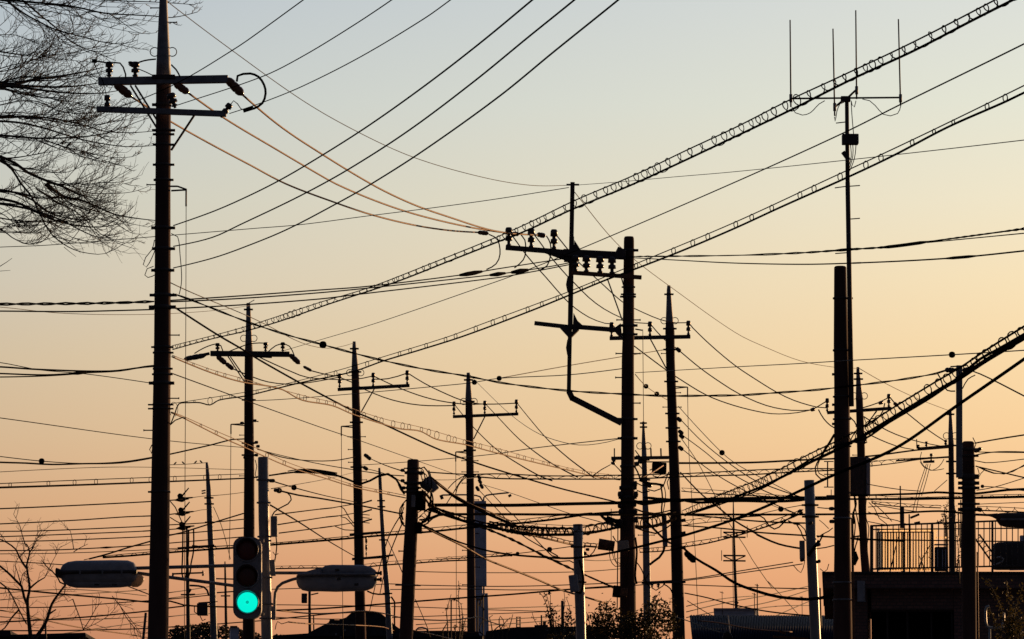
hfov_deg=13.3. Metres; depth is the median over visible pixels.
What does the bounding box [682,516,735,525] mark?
hung cable
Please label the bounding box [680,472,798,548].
overhead wire
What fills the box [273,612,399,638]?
tiled house
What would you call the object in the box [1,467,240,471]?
overhead wire
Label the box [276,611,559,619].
transmission line
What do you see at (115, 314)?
overhead wire
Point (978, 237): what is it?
overhead wire
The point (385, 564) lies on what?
hung cable
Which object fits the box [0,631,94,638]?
house
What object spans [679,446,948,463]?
overhead wire
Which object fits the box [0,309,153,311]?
overhead wire
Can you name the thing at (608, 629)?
shrub
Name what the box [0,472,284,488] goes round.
hung cable
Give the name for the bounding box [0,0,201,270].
bare tree
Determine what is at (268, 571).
signal post
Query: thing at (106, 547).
overhead wire
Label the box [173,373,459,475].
overhead wire
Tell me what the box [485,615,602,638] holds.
dark roof house
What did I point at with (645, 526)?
hung cable
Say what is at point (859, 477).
utility pole
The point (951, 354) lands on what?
overhead wire
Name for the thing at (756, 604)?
transmission line
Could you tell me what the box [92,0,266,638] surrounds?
utility pole
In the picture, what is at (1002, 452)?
overhead wire
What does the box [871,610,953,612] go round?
window frame
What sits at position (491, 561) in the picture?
overhead cable
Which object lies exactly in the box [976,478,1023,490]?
overhead wire
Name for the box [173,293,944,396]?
twisted cable
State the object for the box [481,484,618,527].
overhead wire
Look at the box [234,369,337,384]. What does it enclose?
overhead wire
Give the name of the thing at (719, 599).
transmission line
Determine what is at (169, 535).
overhead wire
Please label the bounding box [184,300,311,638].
utility pole
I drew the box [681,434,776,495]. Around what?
overhead wire
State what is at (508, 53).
overhead wire
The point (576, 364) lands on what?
overhead wire
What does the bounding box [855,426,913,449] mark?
overhead wire
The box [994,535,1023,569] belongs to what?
roof tank
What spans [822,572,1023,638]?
brick building
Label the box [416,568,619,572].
transmission line
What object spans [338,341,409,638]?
utility pole
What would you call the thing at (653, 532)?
overhead cable
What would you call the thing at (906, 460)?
hung cable
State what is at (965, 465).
utility pole
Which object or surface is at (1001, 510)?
hung cable
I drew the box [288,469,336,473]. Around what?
overhead cable
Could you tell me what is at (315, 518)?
overhead wire
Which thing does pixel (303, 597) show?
distribution pole
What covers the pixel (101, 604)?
overhead wire
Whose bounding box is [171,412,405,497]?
hung cable
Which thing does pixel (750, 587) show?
overhead wire
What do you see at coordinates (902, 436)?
overhead wire
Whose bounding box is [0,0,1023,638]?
sky
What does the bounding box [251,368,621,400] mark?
overhead wire
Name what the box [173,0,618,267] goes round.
overhead wire
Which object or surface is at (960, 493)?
overhead cable
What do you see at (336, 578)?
street lamp
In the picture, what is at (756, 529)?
hung cable
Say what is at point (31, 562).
overhead wire
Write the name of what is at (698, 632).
shed
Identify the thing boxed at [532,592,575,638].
shrub
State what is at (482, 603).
climbing vine
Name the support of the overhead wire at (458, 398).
attached to the utility pole at (469, 415)
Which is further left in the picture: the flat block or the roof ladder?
the flat block
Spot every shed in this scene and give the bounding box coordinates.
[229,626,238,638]
[690,615,730,638]
[697,615,832,638]
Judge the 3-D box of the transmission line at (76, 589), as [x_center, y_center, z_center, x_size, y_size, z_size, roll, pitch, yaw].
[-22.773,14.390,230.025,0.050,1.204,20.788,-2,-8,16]
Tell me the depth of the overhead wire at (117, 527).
79.74 m
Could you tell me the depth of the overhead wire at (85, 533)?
80.15 m
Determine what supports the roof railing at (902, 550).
on the brick building
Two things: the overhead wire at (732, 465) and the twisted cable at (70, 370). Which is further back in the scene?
the overhead wire at (732, 465)
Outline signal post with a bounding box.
[255,457,288,638]
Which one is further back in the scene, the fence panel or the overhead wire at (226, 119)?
the fence panel
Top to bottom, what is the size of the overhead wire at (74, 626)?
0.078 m
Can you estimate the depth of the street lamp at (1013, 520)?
48.25 m
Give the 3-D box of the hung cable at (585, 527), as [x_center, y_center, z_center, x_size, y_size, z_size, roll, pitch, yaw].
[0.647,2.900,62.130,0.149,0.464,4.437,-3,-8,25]
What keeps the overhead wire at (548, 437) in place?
attached to the utility pole at (625, 591)
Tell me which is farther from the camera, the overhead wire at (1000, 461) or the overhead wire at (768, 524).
the overhead wire at (768, 524)
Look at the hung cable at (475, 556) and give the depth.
85.38 m
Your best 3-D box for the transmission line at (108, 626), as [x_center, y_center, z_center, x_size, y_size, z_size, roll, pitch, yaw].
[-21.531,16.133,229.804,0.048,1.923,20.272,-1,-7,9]
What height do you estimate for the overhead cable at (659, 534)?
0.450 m
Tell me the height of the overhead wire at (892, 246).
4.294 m
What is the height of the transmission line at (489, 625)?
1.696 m
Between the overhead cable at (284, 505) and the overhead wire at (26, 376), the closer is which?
the overhead wire at (26, 376)
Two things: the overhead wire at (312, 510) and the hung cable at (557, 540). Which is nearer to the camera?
the hung cable at (557, 540)
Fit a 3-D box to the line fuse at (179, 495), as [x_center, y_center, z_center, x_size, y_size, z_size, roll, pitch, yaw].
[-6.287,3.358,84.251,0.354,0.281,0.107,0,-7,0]
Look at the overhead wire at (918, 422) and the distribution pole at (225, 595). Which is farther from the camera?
the distribution pole at (225, 595)
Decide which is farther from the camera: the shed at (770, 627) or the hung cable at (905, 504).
the shed at (770, 627)
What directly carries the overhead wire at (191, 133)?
attached to the utility pole at (625, 591)
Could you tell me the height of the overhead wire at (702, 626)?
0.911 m
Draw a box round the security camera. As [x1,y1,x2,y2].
[908,513,919,571]
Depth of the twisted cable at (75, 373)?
45.99 m
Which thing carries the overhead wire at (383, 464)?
attached to the utility pole at (358, 559)
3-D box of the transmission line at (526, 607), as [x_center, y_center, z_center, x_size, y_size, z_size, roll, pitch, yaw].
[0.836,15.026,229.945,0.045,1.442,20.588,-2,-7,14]
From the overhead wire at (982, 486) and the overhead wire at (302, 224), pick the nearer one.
the overhead wire at (982, 486)
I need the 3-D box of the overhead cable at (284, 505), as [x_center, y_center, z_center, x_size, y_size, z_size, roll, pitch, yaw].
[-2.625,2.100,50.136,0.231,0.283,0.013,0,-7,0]
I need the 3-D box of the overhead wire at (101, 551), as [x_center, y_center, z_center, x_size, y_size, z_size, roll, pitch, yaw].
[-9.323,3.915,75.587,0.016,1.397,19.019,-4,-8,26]
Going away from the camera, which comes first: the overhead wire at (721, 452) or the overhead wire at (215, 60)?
the overhead wire at (215, 60)
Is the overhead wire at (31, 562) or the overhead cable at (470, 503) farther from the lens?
the overhead wire at (31, 562)
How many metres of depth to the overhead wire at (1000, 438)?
45.93 m
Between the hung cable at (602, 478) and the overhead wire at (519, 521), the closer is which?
the hung cable at (602, 478)
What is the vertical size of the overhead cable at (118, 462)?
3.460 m
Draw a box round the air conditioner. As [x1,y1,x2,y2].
[934,544,947,570]
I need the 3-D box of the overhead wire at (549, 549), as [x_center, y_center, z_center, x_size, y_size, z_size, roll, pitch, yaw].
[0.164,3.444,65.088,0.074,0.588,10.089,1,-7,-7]
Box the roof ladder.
[976,534,990,561]
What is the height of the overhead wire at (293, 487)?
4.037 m
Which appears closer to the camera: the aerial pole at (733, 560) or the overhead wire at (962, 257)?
the overhead wire at (962, 257)
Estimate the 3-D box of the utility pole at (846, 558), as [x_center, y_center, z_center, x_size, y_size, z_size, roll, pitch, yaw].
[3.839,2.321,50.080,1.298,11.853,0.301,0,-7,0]
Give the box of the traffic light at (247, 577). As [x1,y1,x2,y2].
[233,537,263,618]
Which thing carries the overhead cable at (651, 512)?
attached to the utility pole at (625, 591)
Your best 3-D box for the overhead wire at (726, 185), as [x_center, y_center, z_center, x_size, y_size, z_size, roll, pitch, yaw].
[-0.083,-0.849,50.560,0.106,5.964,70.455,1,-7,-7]
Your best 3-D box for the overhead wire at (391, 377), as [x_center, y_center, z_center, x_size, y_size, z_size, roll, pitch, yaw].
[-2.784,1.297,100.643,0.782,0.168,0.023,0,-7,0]
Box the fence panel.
[877,528,945,570]
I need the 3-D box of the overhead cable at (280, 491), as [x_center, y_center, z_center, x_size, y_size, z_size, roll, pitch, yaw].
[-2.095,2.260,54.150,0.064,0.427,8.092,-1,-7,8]
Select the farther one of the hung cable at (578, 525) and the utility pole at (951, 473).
the utility pole at (951, 473)
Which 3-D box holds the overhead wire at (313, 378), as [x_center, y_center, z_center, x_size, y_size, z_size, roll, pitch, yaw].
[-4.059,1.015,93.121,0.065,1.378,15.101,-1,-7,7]
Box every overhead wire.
[0,300,153,305]
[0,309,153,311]
[0,362,148,382]
[0,375,62,377]
[0,456,151,463]
[0,498,185,508]
[0,512,182,524]
[0,519,244,531]
[0,527,244,541]
[0,528,179,536]
[0,536,244,550]
[0,545,226,553]
[0,561,62,564]
[0,587,232,607]
[0,595,207,607]
[0,606,183,622]
[0,610,147,637]
[1,305,249,314]
[1,418,242,447]
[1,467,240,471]
[2,620,260,630]
[6,187,568,246]
[89,513,243,559]
[111,0,302,108]
[132,96,477,232]
[167,0,566,185]
[171,258,563,300]
[171,262,568,302]
[171,283,352,348]
[173,0,532,225]
[173,0,574,246]
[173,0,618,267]
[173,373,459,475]
[176,0,391,105]
[176,264,570,308]
[176,307,612,500]
[189,93,498,232]
[229,0,450,113]
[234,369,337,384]
[243,95,538,235]
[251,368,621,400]
[257,449,403,475]
[258,448,355,461]
[261,358,371,379]
[270,504,353,555]
[271,473,349,488]
[271,562,792,589]
[275,481,356,502]
[275,504,349,514]
[276,610,508,627]
[276,612,365,619]
[277,513,353,524]
[277,585,612,610]
[279,522,352,533]
[284,43,1023,350]
[288,621,393,630]
[341,378,451,405]
[365,438,617,464]
[366,456,399,470]
[369,518,398,610]
[375,373,404,379]
[375,376,480,404]
[380,524,401,592]
[390,563,802,589]
[409,374,514,404]
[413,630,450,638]
[415,599,430,636]
[454,404,552,480]
[469,374,617,444]
[479,490,557,556]
[480,546,569,557]
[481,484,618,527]
[484,485,556,556]
[485,403,577,477]
[502,349,664,377]
[511,234,610,323]
[516,402,590,474]
[535,236,648,323]
[557,236,686,322]
[575,193,857,368]
[581,140,1023,184]
[614,326,810,413]
[626,227,1023,256]
[628,250,1023,264]
[635,350,1023,372]
[635,374,666,399]
[652,326,810,410]
[674,616,729,634]
[678,406,790,492]
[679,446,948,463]
[680,419,800,496]
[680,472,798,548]
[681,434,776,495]
[681,448,794,513]
[682,439,770,585]
[683,525,904,541]
[684,584,807,588]
[684,593,808,615]
[691,325,825,407]
[700,516,804,523]
[740,514,802,529]
[743,505,801,517]
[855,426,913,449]
[859,368,946,409]
[864,416,939,445]
[866,483,919,491]
[870,506,911,510]
[890,398,944,440]
[929,233,1023,242]
[974,371,1023,396]
[975,459,1023,462]
[975,466,1023,477]
[976,434,1023,443]
[976,451,1023,452]
[976,465,1023,474]
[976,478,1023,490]
[976,502,1023,504]
[981,485,1023,490]
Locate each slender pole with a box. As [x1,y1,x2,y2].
[142,613,146,638]
[177,462,217,638]
[370,468,395,638]
[561,601,564,638]
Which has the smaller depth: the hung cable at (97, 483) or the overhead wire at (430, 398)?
the hung cable at (97, 483)
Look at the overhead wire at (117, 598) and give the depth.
70.33 m
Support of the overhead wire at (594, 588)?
attached to the utility pole at (673, 441)
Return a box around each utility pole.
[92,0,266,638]
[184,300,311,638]
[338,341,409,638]
[395,459,441,638]
[447,373,517,630]
[478,182,650,638]
[609,285,697,638]
[611,421,668,638]
[789,10,901,638]
[811,367,898,638]
[896,411,955,571]
[937,365,987,638]
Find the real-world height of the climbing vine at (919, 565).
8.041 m
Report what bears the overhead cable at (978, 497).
attached to the utility pole at (965, 465)
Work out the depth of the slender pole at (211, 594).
90.00 m
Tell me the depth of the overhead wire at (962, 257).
42.13 m
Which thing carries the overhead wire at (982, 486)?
attached to the utility pole at (965, 465)
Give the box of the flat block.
[714,608,758,615]
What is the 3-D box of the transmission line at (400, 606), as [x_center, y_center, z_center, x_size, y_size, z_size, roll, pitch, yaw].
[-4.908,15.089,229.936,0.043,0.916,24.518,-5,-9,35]
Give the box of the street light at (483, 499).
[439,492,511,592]
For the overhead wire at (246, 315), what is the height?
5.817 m
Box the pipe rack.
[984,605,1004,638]
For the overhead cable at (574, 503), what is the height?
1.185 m
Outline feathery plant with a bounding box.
[981,577,1023,638]
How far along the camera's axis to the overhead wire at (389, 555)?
68.89 m
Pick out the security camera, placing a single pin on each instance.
(913, 516)
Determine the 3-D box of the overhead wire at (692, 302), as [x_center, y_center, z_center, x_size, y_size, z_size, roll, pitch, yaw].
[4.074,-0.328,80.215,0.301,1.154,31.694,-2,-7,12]
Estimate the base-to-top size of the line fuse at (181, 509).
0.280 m
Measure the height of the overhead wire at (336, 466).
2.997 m
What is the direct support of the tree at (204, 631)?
on the ground
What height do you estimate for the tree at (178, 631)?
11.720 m
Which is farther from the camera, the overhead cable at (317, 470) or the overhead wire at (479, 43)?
the overhead cable at (317, 470)
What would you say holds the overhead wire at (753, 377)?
attached to the utility pole at (859, 477)
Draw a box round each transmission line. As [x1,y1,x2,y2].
[0,589,145,595]
[0,589,146,599]
[0,616,147,619]
[68,621,147,632]
[276,604,539,611]
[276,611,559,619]
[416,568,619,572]
[416,617,544,624]
[418,620,557,629]
[488,605,571,608]
[686,586,807,611]
[686,590,807,617]
[686,596,752,606]
[758,605,808,608]
[768,581,797,613]
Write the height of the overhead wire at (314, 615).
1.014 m
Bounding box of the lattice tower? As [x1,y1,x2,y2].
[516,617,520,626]
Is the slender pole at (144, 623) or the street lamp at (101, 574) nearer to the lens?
the street lamp at (101, 574)
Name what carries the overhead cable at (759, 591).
attached to the utility pole at (673, 441)
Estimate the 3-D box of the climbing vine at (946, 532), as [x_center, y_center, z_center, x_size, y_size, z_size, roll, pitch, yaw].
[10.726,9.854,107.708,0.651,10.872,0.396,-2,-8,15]
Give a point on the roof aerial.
(901, 516)
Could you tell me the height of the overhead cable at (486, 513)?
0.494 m
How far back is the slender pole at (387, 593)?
95.00 m
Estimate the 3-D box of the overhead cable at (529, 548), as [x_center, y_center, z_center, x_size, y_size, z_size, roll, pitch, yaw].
[0.229,3.191,61.083,0.044,0.692,6.515,-3,-8,22]
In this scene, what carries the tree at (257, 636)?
on the ground
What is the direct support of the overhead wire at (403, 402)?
attached to the utility pole at (469, 415)
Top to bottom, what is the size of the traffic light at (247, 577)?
0.915 m
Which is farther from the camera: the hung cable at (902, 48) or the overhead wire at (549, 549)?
the overhead wire at (549, 549)
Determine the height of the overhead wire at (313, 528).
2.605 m
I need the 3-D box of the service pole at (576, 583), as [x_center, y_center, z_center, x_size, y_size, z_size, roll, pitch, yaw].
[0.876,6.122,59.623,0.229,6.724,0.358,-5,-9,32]
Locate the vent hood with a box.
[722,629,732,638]
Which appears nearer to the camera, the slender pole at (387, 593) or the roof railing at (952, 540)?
the roof railing at (952, 540)
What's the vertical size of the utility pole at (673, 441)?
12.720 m
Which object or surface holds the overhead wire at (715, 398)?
attached to the utility pole at (859, 477)
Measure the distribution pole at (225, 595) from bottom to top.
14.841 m
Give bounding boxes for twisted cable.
[0,365,153,375]
[0,366,153,371]
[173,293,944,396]
[975,451,1023,455]
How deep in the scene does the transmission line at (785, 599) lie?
229.46 m
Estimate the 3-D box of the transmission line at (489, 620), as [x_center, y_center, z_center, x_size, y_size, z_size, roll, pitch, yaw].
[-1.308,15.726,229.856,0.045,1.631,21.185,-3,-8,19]
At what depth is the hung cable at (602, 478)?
61.70 m
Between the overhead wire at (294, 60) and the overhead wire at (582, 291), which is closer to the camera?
the overhead wire at (294, 60)
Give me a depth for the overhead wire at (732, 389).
88.30 m
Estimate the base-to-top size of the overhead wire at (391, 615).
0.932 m
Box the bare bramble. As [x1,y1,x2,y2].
[479,614,512,638]
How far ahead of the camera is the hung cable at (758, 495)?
74.64 m
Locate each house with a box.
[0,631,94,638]
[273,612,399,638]
[413,627,482,638]
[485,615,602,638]
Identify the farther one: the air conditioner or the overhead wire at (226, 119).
the air conditioner
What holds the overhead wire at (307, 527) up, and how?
attached to the signal post
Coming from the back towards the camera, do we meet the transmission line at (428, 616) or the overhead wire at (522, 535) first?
the transmission line at (428, 616)
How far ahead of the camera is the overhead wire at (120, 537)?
79.76 m
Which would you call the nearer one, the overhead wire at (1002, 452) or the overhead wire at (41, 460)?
the overhead wire at (1002, 452)
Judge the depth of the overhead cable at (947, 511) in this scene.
52.88 m
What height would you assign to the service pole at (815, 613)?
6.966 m
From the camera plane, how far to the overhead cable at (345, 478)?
69.43 m
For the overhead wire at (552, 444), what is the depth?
83.72 m
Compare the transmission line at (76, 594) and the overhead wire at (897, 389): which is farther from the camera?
the transmission line at (76, 594)
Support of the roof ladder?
on the brick building
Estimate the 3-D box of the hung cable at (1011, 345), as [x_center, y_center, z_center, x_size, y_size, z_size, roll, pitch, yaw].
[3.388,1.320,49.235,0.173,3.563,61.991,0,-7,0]
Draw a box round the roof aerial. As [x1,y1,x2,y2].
[900,486,903,571]
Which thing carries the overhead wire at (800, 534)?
attached to the utility pole at (673, 441)
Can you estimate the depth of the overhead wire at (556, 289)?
71.66 m
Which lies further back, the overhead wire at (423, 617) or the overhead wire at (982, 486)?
the overhead wire at (423, 617)
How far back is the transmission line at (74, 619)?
229.85 m
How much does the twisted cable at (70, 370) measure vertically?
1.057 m
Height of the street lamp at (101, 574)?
0.389 m
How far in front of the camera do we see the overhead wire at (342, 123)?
54.44 m
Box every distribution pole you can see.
[172,528,203,638]
[216,561,232,638]
[301,592,318,632]
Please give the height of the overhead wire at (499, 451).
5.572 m
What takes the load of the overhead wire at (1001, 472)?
attached to the utility pole at (965, 465)
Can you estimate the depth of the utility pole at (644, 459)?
120.17 m
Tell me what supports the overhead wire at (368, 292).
attached to the utility pole at (625, 591)
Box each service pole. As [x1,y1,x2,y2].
[568,524,589,638]
[788,480,832,638]
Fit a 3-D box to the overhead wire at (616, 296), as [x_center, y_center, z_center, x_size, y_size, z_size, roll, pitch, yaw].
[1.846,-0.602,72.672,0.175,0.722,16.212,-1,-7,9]
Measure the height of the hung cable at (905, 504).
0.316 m
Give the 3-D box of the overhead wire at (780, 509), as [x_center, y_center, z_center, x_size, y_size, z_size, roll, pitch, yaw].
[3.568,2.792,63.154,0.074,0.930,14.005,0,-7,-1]
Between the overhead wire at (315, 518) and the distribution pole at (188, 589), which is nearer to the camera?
the overhead wire at (315, 518)
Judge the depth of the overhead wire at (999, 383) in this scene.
44.24 m
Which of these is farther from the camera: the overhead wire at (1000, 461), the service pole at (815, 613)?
the service pole at (815, 613)
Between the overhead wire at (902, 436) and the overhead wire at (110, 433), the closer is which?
the overhead wire at (110, 433)
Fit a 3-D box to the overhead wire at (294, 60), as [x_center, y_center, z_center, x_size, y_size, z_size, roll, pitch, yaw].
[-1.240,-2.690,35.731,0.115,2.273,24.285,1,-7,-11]
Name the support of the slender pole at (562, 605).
on the ground
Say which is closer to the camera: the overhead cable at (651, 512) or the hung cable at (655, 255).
the hung cable at (655, 255)
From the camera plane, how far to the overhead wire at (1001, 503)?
46.61 m
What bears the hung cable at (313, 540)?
attached to the utility pole at (625, 591)
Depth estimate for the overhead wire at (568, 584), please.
87.83 m
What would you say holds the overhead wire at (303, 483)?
attached to the utility pole at (358, 559)
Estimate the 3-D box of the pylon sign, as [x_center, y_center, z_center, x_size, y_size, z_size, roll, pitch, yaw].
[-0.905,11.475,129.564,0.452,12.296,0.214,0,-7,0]
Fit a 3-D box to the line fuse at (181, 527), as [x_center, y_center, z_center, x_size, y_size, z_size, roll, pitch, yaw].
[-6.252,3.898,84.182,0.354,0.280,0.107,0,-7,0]
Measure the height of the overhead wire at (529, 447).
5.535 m
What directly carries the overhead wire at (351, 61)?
attached to the utility pole at (163, 77)
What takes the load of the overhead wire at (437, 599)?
attached to the utility pole at (625, 591)
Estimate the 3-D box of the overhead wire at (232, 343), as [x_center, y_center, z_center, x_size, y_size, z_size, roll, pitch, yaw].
[-1.068,1.296,55.798,0.126,0.715,17.782,-2,-8,17]
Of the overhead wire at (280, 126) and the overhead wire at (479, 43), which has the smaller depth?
the overhead wire at (479, 43)
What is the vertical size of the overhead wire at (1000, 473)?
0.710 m
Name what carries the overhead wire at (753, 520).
attached to the service pole at (815, 613)
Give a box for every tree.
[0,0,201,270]
[0,506,147,638]
[168,624,201,638]
[183,621,229,638]
[229,629,280,638]
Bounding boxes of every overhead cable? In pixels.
[0,438,243,464]
[257,469,404,494]
[271,492,291,515]
[277,488,398,513]
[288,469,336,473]
[421,357,1023,558]
[421,513,833,521]
[422,526,605,602]
[427,496,817,506]
[431,476,512,524]
[433,480,512,521]
[435,506,612,588]
[635,500,666,505]
[635,508,670,512]
[635,523,671,533]
[644,496,833,503]
[645,520,670,543]
[682,548,833,600]
[850,488,1023,495]
[850,495,1023,499]
[850,510,961,514]
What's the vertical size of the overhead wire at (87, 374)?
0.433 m
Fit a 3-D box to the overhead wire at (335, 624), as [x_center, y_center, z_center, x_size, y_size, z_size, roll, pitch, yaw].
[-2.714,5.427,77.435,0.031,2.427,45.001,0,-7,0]
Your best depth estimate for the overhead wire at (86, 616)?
85.41 m
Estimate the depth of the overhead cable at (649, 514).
63.93 m
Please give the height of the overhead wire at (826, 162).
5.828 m
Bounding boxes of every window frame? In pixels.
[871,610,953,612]
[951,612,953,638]
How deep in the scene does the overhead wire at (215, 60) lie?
40.70 m
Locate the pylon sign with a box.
[474,501,488,634]
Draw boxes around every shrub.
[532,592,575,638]
[545,586,683,638]
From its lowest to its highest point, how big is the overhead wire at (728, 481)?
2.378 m
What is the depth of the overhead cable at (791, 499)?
65.82 m
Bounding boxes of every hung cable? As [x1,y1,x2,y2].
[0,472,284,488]
[84,511,617,559]
[169,85,1023,423]
[171,355,614,477]
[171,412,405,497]
[172,0,1015,349]
[275,557,467,568]
[428,506,573,535]
[430,468,833,479]
[437,552,511,559]
[489,520,620,536]
[511,521,622,532]
[511,527,597,547]
[635,511,676,528]
[639,511,802,552]
[681,488,803,496]
[682,325,1023,512]
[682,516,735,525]
[850,493,1023,497]
[870,456,949,466]
[872,501,941,507]
[977,506,1023,512]
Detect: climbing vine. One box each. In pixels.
[442,581,468,638]
[476,594,484,638]
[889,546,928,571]
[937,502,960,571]
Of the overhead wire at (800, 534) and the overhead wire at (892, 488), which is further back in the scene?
the overhead wire at (892, 488)
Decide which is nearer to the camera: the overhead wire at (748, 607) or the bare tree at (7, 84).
the bare tree at (7, 84)
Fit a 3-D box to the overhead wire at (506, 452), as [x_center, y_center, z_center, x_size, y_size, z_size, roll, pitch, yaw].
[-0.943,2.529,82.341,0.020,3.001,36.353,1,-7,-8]
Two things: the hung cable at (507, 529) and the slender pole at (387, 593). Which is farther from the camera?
the slender pole at (387, 593)
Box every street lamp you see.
[55,560,232,594]
[273,565,384,605]
[976,513,1023,527]
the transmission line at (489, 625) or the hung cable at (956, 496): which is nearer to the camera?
the hung cable at (956, 496)
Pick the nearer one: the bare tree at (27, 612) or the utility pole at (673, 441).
the bare tree at (27, 612)
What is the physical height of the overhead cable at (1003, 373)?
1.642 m
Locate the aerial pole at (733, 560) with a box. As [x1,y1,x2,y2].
[721,502,747,607]
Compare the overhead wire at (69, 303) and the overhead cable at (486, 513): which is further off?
the overhead cable at (486, 513)
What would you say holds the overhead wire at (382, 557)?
attached to the utility pole at (416, 500)
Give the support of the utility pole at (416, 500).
on the ground
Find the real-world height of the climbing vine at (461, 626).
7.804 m
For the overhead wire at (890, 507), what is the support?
attached to the overhead wire
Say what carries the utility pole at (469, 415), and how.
on the ground
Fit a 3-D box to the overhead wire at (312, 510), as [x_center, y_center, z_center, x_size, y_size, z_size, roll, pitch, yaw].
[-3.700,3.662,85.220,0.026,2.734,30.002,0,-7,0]
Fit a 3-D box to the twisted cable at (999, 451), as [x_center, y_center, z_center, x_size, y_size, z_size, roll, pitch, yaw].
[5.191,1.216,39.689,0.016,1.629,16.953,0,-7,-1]
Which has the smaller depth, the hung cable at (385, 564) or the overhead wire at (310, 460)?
the hung cable at (385, 564)
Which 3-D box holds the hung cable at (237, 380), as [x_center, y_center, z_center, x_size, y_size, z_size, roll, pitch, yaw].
[-1.051,1.367,55.778,0.064,0.325,17.788,-2,-8,17]
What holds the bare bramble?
on the ground
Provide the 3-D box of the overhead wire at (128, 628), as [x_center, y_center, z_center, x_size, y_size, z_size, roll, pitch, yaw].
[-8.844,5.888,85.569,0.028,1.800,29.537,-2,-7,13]
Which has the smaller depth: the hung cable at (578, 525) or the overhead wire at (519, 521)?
the hung cable at (578, 525)
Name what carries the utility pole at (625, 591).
on the ground
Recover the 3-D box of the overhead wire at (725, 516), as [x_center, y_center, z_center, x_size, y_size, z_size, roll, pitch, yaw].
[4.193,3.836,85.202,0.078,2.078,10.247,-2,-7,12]
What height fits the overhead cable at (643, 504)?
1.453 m
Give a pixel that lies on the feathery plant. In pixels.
(1010, 632)
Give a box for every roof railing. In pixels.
[870,520,1023,571]
[877,531,933,571]

